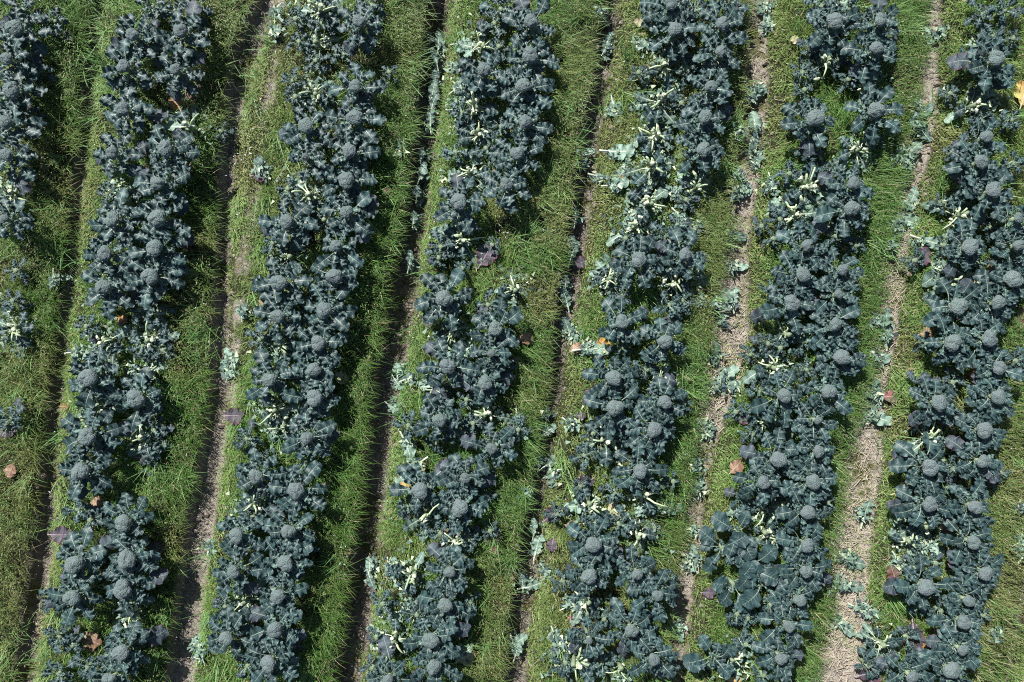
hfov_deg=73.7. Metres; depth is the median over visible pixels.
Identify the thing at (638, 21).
fallen leaf
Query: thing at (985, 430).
broccoli plant
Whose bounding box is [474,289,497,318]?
leafy plant
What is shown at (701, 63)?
leafy plant
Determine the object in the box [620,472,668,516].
broccoli stump
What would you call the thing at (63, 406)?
fallen leaf
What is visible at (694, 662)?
leafy plant
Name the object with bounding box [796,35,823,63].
leafy plant
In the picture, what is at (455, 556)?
broccoli plant
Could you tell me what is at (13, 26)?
broccoli plant
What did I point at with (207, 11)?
leafy plant
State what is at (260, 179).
fallen leaf
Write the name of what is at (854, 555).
fallen leaf
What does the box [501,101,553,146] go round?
broccoli plant
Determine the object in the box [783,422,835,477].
broccoli plant
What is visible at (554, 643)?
fallen leaf
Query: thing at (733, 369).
fallen leaf
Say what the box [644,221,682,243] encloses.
leafy plant
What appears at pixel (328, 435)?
broccoli plant
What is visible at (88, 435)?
broccoli plant
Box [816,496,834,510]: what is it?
leafy plant
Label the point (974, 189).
broccoli plant
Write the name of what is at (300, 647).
leafy plant
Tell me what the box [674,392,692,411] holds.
leafy plant
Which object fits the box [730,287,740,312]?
fallen leaf
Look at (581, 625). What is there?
fallen leaf
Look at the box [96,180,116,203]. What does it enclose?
leafy plant
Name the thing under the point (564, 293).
fallen leaf
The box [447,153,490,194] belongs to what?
broccoli stump
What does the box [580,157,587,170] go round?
fallen leaf
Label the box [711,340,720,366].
fallen leaf
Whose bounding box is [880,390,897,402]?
fallen leaf
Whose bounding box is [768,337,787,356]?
leafy plant
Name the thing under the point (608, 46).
fallen leaf
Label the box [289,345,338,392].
broccoli plant
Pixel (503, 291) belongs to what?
broccoli stump
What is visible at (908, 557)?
leafy plant
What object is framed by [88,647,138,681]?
broccoli plant
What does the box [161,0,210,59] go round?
broccoli plant
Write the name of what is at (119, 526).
broccoli plant
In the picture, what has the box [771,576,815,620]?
broccoli plant
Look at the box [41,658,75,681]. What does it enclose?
leafy plant
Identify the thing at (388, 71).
leafy plant
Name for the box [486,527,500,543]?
fallen leaf
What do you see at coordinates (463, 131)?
broccoli stump
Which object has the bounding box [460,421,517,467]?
broccoli plant
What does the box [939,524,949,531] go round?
fallen leaf
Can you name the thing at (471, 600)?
leafy plant
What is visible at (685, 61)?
leafy plant
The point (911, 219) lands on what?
fallen leaf
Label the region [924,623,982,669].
broccoli plant
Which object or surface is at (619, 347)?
leafy plant
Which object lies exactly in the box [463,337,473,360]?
fallen leaf
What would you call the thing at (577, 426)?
fallen leaf
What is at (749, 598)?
leafy plant
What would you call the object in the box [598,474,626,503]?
leafy plant
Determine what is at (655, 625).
leafy plant
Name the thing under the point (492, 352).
broccoli plant
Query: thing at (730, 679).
fallen leaf
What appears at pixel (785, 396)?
broccoli plant
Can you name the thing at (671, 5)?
broccoli plant
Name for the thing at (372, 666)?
leafy plant
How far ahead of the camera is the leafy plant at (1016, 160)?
5.91 m
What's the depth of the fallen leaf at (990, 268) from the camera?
6.00 m
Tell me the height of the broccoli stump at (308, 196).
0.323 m
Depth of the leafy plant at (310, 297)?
5.89 m
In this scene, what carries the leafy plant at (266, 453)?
on the ground at (204, 464)
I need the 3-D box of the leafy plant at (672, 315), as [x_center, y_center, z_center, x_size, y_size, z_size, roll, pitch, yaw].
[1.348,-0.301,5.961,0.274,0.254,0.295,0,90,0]
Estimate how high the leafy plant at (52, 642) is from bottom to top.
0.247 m
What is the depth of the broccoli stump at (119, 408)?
5.95 m
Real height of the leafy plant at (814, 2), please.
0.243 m
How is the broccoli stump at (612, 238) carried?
on the ground at (204, 464)
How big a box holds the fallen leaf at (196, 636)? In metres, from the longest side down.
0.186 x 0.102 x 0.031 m
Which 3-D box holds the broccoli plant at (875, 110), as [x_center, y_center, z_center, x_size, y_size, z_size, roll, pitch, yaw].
[3.096,-1.935,5.910,0.488,0.437,0.533,0,90,0]
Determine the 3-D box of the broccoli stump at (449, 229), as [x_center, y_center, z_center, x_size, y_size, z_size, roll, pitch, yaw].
[-0.452,-0.861,5.976,0.528,0.288,0.370,41,90,0]
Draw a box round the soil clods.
[11,0,958,681]
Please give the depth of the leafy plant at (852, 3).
5.92 m
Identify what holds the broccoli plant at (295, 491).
on the ground at (204, 464)
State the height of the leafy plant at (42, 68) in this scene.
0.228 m
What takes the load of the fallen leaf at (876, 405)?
on the ground at (204, 464)
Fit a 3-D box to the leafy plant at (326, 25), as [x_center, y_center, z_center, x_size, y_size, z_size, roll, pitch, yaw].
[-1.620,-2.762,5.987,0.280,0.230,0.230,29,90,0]
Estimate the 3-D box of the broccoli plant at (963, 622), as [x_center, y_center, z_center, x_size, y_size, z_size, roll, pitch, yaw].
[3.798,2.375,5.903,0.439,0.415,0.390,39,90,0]
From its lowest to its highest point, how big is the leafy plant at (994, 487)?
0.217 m
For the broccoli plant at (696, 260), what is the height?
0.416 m
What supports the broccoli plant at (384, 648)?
on the ground at (204, 464)
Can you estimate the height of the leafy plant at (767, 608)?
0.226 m
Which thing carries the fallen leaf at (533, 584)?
on the ground at (204, 464)
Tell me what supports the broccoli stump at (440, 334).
on the ground at (204, 464)
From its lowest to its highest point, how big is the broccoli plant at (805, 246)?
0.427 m
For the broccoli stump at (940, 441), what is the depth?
5.94 m
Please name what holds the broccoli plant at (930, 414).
on the ground at (204, 464)
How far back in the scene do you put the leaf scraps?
6.01 m
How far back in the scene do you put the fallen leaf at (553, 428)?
6.12 m
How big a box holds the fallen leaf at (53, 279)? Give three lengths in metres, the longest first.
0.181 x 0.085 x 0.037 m
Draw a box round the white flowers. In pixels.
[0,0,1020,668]
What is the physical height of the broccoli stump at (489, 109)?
0.319 m
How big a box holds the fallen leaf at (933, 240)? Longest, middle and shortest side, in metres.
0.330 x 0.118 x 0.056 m
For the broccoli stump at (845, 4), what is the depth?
5.98 m
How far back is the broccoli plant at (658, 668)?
5.78 m
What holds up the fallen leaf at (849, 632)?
on the ground at (204, 464)
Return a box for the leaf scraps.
[0,0,1023,681]
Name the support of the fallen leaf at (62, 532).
on the ground at (204, 464)
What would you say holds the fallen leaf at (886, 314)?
on the ground at (204, 464)
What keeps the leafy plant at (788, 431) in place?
on the ground at (204, 464)
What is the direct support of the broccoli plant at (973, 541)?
on the ground at (204, 464)
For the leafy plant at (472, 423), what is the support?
on the ground at (204, 464)
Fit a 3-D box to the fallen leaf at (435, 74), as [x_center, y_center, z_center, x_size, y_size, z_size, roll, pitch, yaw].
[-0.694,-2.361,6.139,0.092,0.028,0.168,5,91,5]
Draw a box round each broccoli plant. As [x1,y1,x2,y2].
[0,6,51,69]
[0,36,37,84]
[0,71,47,121]
[0,103,46,144]
[0,130,37,194]
[0,198,34,239]
[44,573,104,625]
[56,525,113,590]
[58,441,116,500]
[59,405,133,464]
[67,347,118,409]
[80,261,135,319]
[83,229,135,278]
[87,187,141,245]
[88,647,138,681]
[93,131,150,179]
[99,85,167,133]
[100,492,154,540]
[101,37,152,91]
[101,560,167,619]
[102,621,168,675]
[108,530,161,587]
[110,12,166,59]
[110,366,163,431]
[125,228,193,275]
[125,248,188,309]
[132,163,190,212]
[136,200,190,248]
[147,122,200,172]
[152,42,206,100]
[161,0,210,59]
[206,604,256,657]
[212,545,267,596]
[216,510,272,557]
[234,447,288,501]
[243,635,300,681]
[245,349,301,406]
[246,599,306,653]
[250,257,312,312]
[252,289,300,343]
[257,197,319,251]
[258,566,309,620]
[261,505,314,560]
[261,536,313,582]
[268,460,327,516]
[277,105,334,147]
[281,413,339,459]
[282,365,340,428]
[288,139,333,181]
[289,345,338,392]
[295,322,348,365]
[302,282,357,336]
[310,250,358,301]
[315,219,363,269]
[319,188,377,242]
[321,158,378,212]
[325,91,386,155]
[327,62,387,111]
[330,127,380,174]
[336,3,382,56]
[365,635,415,681]
[388,457,450,512]
[403,613,470,666]
[411,637,462,681]
[413,384,461,441]
[414,267,472,331]
[416,337,480,392]
[416,578,475,628]
[425,542,474,597]
[432,173,485,234]
[437,470,488,534]
[439,453,496,495]
[452,355,514,407]
[458,50,514,97]
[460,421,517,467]
[468,297,522,358]
[468,332,511,371]
[482,166,531,213]
[492,129,543,178]
[500,66,554,111]
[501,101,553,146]
[502,0,555,49]
[506,36,559,88]
[565,537,612,599]
[566,516,622,568]
[566,615,614,658]
[581,353,639,408]
[582,382,641,440]
[598,294,648,344]
[607,597,655,656]
[608,233,667,288]
[611,441,669,496]
[614,544,657,599]
[625,403,675,454]
[626,569,679,622]
[628,630,679,678]
[634,372,686,434]
[639,0,697,36]
[639,317,686,363]
[647,7,697,60]
[655,228,706,280]
[674,97,733,152]
[675,119,725,174]
[686,64,733,111]
[692,29,740,77]
[696,0,748,54]
[732,457,783,509]
[739,427,803,478]
[749,368,807,427]
[750,283,818,334]
[751,628,803,681]
[757,596,813,647]
[771,250,821,305]
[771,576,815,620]
[773,545,833,591]
[774,220,827,279]
[775,485,831,534]
[775,519,829,565]
[779,96,834,156]
[779,452,837,505]
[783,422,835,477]
[791,394,838,446]
[800,364,853,416]
[805,298,860,352]
[806,1,862,58]
[812,185,870,237]
[812,331,867,378]
[813,270,858,315]
[817,164,874,205]
[817,245,863,292]
[839,26,897,83]
[843,82,904,144]
[846,0,900,45]
[875,647,930,681]
[882,553,955,609]
[886,476,958,528]
[887,432,948,496]
[908,373,959,426]
[916,640,978,681]
[922,277,983,335]
[924,313,978,372]
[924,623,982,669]
[926,594,983,642]
[938,517,995,570]
[939,408,1007,452]
[941,217,986,278]
[942,139,1003,187]
[943,573,985,619]
[944,435,1003,483]
[946,31,1016,90]
[946,549,1005,600]
[947,480,995,529]
[949,165,1013,224]
[950,313,1007,368]
[958,116,1006,169]
[965,364,1017,422]
[968,274,1018,326]
[972,258,1023,314]
[972,344,1023,392]
[987,201,1023,240]
[988,221,1023,269]
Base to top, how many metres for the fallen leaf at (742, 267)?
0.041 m
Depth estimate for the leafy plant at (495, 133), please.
5.93 m
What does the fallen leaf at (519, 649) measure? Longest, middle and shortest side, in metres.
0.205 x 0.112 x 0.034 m
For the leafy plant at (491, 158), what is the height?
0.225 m
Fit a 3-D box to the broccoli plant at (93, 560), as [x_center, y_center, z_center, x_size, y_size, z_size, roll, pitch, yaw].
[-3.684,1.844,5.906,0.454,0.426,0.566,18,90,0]
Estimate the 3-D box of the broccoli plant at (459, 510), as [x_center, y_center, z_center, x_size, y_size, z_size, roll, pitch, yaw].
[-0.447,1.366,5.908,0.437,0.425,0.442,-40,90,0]
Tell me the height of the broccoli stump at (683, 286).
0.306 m
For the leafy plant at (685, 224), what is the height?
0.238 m
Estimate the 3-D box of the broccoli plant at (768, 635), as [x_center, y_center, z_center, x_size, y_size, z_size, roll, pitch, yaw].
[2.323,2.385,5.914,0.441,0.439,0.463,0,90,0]
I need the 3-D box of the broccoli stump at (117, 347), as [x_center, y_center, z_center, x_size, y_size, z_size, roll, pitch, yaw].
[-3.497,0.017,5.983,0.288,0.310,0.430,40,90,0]
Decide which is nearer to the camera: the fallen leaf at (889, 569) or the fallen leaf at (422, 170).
the fallen leaf at (889, 569)
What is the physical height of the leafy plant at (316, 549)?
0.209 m
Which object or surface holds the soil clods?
on the ground at (204, 464)
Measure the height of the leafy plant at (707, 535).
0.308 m
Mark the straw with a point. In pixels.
(855, 542)
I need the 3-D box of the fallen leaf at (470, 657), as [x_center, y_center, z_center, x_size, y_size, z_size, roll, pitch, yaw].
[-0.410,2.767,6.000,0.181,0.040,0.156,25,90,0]
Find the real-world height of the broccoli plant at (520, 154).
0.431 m
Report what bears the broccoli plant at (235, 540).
on the ground at (204, 464)
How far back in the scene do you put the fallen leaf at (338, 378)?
5.99 m
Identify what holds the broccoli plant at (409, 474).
on the ground at (204, 464)
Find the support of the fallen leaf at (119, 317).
on the ground at (204, 464)
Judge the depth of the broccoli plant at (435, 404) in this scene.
5.79 m
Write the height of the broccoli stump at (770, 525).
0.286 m
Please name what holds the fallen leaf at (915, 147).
on the ground at (204, 464)
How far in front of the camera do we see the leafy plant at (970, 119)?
5.91 m
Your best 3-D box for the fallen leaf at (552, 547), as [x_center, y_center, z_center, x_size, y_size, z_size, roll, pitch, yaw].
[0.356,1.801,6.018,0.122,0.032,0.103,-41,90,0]
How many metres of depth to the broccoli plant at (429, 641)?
5.79 m
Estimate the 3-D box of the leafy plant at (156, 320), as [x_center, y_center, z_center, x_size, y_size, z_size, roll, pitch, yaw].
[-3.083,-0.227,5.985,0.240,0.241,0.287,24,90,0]
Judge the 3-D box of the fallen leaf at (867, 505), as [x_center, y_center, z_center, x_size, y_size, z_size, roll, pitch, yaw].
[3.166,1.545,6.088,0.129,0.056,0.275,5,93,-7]
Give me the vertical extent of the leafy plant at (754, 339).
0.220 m
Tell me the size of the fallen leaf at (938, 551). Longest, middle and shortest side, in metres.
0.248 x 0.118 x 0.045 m
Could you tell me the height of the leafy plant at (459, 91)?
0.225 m
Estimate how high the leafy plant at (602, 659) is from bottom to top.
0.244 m
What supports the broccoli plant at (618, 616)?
on the ground at (204, 464)
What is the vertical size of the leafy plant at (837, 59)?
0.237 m
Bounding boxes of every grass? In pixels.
[0,0,1023,681]
[0,0,1023,681]
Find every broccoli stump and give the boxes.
[0,173,28,220]
[0,302,34,357]
[79,386,126,417]
[88,324,130,363]
[111,190,154,206]
[113,185,140,206]
[117,602,145,623]
[127,415,172,458]
[129,321,179,363]
[133,359,170,390]
[162,105,201,140]
[231,576,275,610]
[236,495,269,517]
[258,395,300,435]
[264,330,310,365]
[267,408,303,443]
[277,246,307,274]
[290,173,323,219]
[294,80,334,111]
[300,0,346,38]
[310,29,339,63]
[314,213,333,233]
[366,619,414,660]
[388,550,428,594]
[401,481,438,541]
[419,379,452,398]
[432,217,485,267]
[432,319,473,349]
[439,531,472,552]
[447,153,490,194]
[453,84,497,145]
[456,24,495,56]
[456,120,498,151]
[460,396,512,434]
[494,271,527,305]
[558,642,607,681]
[569,591,600,625]
[571,476,602,521]
[578,421,628,466]
[589,260,616,299]
[605,653,628,680]
[606,215,654,249]
[620,184,670,224]
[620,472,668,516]
[620,512,655,553]
[623,150,675,189]
[627,123,673,154]
[629,86,681,131]
[641,45,690,89]
[644,363,670,392]
[655,264,690,306]
[676,170,711,210]
[707,637,753,676]
[742,348,783,383]
[747,400,778,432]
[749,498,774,526]
[753,515,779,546]
[771,317,793,352]
[775,195,816,238]
[782,161,828,211]
[805,0,850,32]
[807,51,848,79]
[830,135,870,171]
[850,79,875,113]
[855,623,895,663]
[887,527,921,554]
[892,503,940,541]
[908,413,946,460]
[921,194,971,240]
[923,266,962,302]
[944,85,994,125]
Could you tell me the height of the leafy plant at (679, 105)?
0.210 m
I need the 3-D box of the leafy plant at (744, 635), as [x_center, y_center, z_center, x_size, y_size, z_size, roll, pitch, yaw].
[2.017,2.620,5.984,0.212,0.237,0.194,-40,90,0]
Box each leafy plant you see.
[0,398,25,429]
[1,288,34,311]
[2,0,43,29]
[3,257,29,284]
[21,105,46,130]
[25,60,56,83]
[38,585,69,613]
[40,6,72,40]
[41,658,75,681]
[42,620,79,654]
[61,498,101,522]
[61,632,83,655]
[73,314,101,342]
[73,653,104,680]
[80,507,104,532]
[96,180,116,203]
[100,371,118,384]
[125,624,148,647]
[126,329,158,361]
[129,298,150,324]
[133,0,172,20]
[139,415,174,441]
[140,443,165,466]
[143,41,162,68]
[144,300,175,329]
[147,334,179,363]
[159,0,186,24]
[183,0,213,28]
[212,590,237,620]
[213,121,234,143]
[232,420,260,453]
[234,655,261,679]
[235,611,257,634]
[244,325,273,350]
[246,505,262,519]
[259,447,279,466]
[261,238,287,253]
[265,494,293,513]
[276,175,301,199]
[281,66,307,93]
[284,5,309,32]
[284,85,307,108]
[285,31,313,52]
[293,287,315,316]
[293,642,303,655]
[294,447,315,473]
[296,309,308,329]
[300,538,318,552]
[304,49,330,72]
[306,6,338,35]
[309,200,332,219]
[319,87,335,106]
[330,40,358,66]
[356,0,386,18]
[359,653,383,675]
[367,626,385,645]
[369,589,399,616]
[380,65,398,83]
[392,409,424,439]
[396,494,413,519]
[400,601,431,628]
[424,230,458,264]
[425,436,449,453]
[426,514,455,546]
[429,246,450,269]
[441,140,469,167]
[443,421,468,444]
[449,97,475,127]
[454,260,471,277]
[455,84,476,97]
[456,390,476,407]
[458,592,480,611]
[459,524,481,552]
[461,412,486,434]
[468,130,495,162]
[473,488,496,502]
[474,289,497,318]
[476,9,506,37]
[479,0,518,29]
[480,236,499,254]
[481,520,499,537]
[486,36,511,62]
[490,116,513,138]
[499,415,532,443]
[500,358,517,373]
[531,33,552,57]
[542,501,569,523]
[551,647,576,675]
[552,563,574,592]
[569,442,600,471]
[572,475,591,494]
[580,421,599,441]
[580,510,609,537]
[586,649,615,677]
[590,606,613,627]
[594,555,616,569]
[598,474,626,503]
[606,336,631,358]
[606,504,635,535]
[608,283,632,303]
[614,230,631,245]
[628,64,646,83]
[632,360,662,383]
[639,6,664,28]
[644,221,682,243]
[651,110,665,126]
[652,289,683,322]
[653,624,661,639]
[661,470,679,489]
[661,660,681,670]
[663,568,678,589]
[665,213,691,238]
[667,53,697,88]
[670,94,688,115]
[671,290,692,314]
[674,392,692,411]
[675,190,700,212]
[682,634,736,679]
[686,0,708,32]
[686,46,717,74]
[699,525,749,573]
[711,510,758,561]
[712,561,755,612]
[716,0,749,29]
[723,398,742,420]
[723,487,758,511]
[725,601,748,625]
[732,544,779,590]
[732,628,754,653]
[733,607,758,628]
[737,344,759,364]
[739,421,761,444]
[739,560,793,608]
[742,398,762,425]
[744,378,769,398]
[750,332,779,357]
[751,666,770,681]
[752,216,768,235]
[758,278,781,300]
[759,588,774,620]
[760,527,783,549]
[761,230,779,248]
[765,205,791,229]
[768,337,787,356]
[772,518,801,534]
[774,159,802,189]
[778,489,794,508]
[783,422,798,440]
[784,324,811,358]
[789,59,812,83]
[792,80,812,106]
[792,357,818,382]
[794,146,822,167]
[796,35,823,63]
[802,0,833,28]
[813,159,836,190]
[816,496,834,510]
[819,46,847,77]
[823,221,853,246]
[833,0,861,24]
[837,69,857,92]
[845,58,869,72]
[846,236,866,253]
[854,646,879,679]
[867,136,882,146]
[873,650,897,674]
[891,625,920,650]
[899,245,925,271]
[901,554,919,576]
[901,594,933,616]
[906,370,931,392]
[912,331,935,353]
[926,552,943,569]
[927,596,953,617]
[929,193,952,214]
[933,366,966,391]
[933,499,958,517]
[934,235,951,254]
[937,82,959,107]
[939,475,963,500]
[939,531,957,550]
[942,144,959,162]
[945,453,957,482]
[950,177,963,195]
[953,406,969,426]
[954,437,974,458]
[960,46,981,72]
[963,0,995,28]
[966,101,995,132]
[970,254,988,269]
[975,22,1005,55]
[976,217,999,241]
[978,607,991,621]
[984,0,1023,29]
[984,197,1010,210]
[984,476,1002,490]
[987,459,1010,482]
[990,253,1016,269]
[999,109,1022,133]
[999,150,1023,183]
[1001,28,1020,51]
[1003,346,1023,368]
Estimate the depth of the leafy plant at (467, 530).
5.92 m
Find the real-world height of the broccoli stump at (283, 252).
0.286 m
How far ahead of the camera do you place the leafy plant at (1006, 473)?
5.91 m
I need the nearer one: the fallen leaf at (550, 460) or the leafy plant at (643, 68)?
the leafy plant at (643, 68)
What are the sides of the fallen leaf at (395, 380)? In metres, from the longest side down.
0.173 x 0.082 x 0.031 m
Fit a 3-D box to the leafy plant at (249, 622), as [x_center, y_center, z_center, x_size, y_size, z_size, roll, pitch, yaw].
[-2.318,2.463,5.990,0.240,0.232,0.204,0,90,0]
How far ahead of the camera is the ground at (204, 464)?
6.08 m
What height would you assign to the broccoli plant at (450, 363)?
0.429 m
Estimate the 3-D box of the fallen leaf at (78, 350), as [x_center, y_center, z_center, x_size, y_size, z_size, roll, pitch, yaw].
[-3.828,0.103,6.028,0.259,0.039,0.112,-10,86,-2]
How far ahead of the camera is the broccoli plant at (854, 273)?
5.79 m
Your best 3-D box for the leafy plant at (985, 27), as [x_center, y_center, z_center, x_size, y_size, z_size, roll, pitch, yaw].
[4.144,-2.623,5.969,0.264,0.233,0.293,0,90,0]
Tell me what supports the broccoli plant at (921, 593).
on the ground at (204, 464)
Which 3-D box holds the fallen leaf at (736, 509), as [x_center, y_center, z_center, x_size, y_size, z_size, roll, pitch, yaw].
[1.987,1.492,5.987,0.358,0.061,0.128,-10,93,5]
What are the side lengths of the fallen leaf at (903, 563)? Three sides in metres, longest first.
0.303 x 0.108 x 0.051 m
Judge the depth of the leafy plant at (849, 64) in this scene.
5.95 m
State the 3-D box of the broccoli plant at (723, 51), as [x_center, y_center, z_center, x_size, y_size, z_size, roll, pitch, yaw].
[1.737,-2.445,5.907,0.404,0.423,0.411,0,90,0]
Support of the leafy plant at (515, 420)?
on the ground at (204, 464)
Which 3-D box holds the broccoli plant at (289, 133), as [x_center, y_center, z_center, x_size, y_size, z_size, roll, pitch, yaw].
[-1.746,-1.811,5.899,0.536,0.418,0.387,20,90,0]
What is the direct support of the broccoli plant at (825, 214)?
on the ground at (204, 464)
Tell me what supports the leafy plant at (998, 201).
on the ground at (204, 464)
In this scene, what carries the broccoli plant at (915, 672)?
on the ground at (204, 464)
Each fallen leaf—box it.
[0,425,17,438]
[3,463,15,477]
[38,162,48,169]
[47,270,55,287]
[47,526,71,544]
[59,403,68,410]
[64,346,89,355]
[79,631,101,651]
[90,496,103,505]
[114,315,126,324]
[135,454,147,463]
[147,542,164,555]
[168,97,182,110]
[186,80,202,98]
[188,635,198,652]
[218,363,227,377]
[222,407,243,424]
[223,347,232,366]
[236,305,244,321]
[250,172,267,181]
[253,154,263,171]
[263,164,272,171]
[267,22,281,35]
[335,371,347,383]
[365,557,373,572]
[366,568,376,588]
[379,612,402,621]
[384,401,400,412]
[387,557,395,581]
[392,363,401,379]
[392,374,403,388]
[393,136,405,156]
[395,456,427,483]
[396,598,417,612]
[398,429,415,461]
[398,476,412,487]
[405,250,413,273]
[410,211,417,227]
[412,185,421,203]
[416,460,425,470]
[417,148,425,163]
[417,162,427,183]
[425,108,434,132]
[426,32,434,42]
[428,79,438,98]
[428,92,439,108]
[429,47,438,70]
[430,69,439,80]
[434,31,442,52]
[449,77,467,94]
[450,37,471,47]
[455,643,472,663]
[456,649,475,665]
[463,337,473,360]
[476,243,498,268]
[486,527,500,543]
[489,547,500,553]
[509,633,527,645]
[511,641,522,662]
[515,406,528,439]
[517,331,533,343]
[517,579,541,589]
[518,571,526,592]
[529,518,537,540]
[531,534,544,563]
[534,453,543,472]
[539,455,555,470]
[541,424,556,437]
[542,505,560,522]
[543,406,550,424]
[546,537,556,551]
[547,639,566,657]
[548,463,556,487]
[550,626,561,645]
[558,287,570,312]
[560,317,570,325]
[560,598,581,610]
[561,275,570,287]
[561,318,572,340]
[562,417,580,430]
[564,500,600,513]
[566,616,583,629]
[567,235,577,247]
[568,244,578,268]
[569,342,581,352]
[571,205,579,228]
[572,340,609,355]
[573,475,593,490]
[574,411,585,419]
[575,256,586,267]
[578,148,594,156]
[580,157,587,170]
[587,171,603,183]
[596,337,610,353]
[599,143,634,160]
[601,38,610,55]
[601,177,628,190]
[602,6,609,20]
[602,254,610,271]
[605,32,614,49]
[605,268,620,294]
[608,95,623,122]
[608,503,625,521]
[612,157,630,180]
[619,653,632,664]
[631,39,649,47]
[632,17,642,26]
[646,519,659,535]
[655,501,683,514]
[671,207,692,220]
[672,620,683,641]
[689,544,697,566]
[693,296,708,307]
[695,476,704,498]
[700,587,715,598]
[704,424,716,432]
[708,379,735,391]
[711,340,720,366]
[712,364,739,380]
[717,302,730,311]
[718,287,730,302]
[722,262,748,270]
[728,231,747,241]
[728,458,743,474]
[728,675,740,681]
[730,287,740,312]
[731,502,757,515]
[733,411,747,424]
[734,184,752,192]
[737,187,751,198]
[746,87,766,101]
[748,111,761,142]
[749,136,758,156]
[754,150,764,171]
[762,0,777,7]
[763,13,771,34]
[766,172,780,195]
[771,197,781,205]
[790,35,798,43]
[799,332,809,337]
[827,574,839,593]
[830,617,854,636]
[832,551,856,564]
[834,556,865,569]
[837,579,865,593]
[847,603,872,622]
[853,141,871,161]
[855,663,883,681]
[860,499,875,528]
[862,400,882,423]
[864,315,888,328]
[865,609,886,620]
[869,411,891,425]
[870,380,881,404]
[878,350,890,363]
[879,323,893,350]
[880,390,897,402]
[881,307,892,326]
[886,564,901,577]
[891,551,907,575]
[892,531,924,547]
[893,514,903,528]
[900,141,922,163]
[902,213,920,229]
[903,619,925,649]
[904,186,918,212]
[909,234,948,249]
[913,247,930,264]
[916,123,932,141]
[918,327,934,336]
[921,103,933,116]
[921,260,949,287]
[922,542,945,554]
[931,251,946,274]
[932,272,974,289]
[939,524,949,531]
[967,364,976,383]
[986,263,996,272]
[1013,80,1023,107]
[1013,307,1023,327]
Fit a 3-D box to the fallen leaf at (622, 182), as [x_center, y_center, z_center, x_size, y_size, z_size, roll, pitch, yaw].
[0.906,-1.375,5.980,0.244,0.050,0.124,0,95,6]
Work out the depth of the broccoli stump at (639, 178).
5.93 m
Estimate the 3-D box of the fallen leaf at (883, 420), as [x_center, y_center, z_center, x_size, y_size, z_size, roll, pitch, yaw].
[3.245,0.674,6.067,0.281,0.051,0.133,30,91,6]
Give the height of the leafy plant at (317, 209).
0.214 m
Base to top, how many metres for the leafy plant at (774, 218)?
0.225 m
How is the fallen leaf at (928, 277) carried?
on the ground at (204, 464)
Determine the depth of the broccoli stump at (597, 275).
5.95 m
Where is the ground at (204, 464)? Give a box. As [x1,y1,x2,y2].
[0,0,1023,681]
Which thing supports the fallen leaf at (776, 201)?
on the ground at (204, 464)
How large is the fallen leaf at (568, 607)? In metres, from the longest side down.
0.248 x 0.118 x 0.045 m
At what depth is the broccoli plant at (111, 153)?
5.80 m
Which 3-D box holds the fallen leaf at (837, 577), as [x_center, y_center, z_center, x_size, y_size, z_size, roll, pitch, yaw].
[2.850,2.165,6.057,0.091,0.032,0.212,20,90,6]
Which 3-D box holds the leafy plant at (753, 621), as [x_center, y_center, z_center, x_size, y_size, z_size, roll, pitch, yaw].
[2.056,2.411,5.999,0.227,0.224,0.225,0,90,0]
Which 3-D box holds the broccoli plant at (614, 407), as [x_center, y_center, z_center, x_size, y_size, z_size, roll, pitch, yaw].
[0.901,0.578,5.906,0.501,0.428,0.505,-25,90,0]
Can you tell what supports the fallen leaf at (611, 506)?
on the ground at (204, 464)
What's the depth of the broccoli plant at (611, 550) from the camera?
5.80 m
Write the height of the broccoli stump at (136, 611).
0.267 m
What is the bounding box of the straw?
[21,48,943,681]
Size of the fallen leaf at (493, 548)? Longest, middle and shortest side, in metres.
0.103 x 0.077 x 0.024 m
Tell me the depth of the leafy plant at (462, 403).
5.91 m
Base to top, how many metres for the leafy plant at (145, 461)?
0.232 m
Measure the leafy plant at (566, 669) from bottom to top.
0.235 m
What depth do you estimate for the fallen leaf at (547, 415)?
6.14 m
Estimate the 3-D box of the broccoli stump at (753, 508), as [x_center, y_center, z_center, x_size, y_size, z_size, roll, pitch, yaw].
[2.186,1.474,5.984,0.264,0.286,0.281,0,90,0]
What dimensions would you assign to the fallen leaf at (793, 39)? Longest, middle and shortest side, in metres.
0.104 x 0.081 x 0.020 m
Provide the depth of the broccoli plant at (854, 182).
5.79 m
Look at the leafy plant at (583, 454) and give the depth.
5.93 m
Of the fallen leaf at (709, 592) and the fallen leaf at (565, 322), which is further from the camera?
the fallen leaf at (565, 322)
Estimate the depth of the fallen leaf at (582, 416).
6.01 m
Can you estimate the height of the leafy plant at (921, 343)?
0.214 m
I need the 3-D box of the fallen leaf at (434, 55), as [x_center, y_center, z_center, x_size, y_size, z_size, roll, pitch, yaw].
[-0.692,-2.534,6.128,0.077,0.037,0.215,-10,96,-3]
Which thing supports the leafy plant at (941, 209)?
on the ground at (204, 464)
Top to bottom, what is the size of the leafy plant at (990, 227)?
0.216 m
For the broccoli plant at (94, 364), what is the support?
on the ground at (204, 464)
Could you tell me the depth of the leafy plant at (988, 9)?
5.90 m
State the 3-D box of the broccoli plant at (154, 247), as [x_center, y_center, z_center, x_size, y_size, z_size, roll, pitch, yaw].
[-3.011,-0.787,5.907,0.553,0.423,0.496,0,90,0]

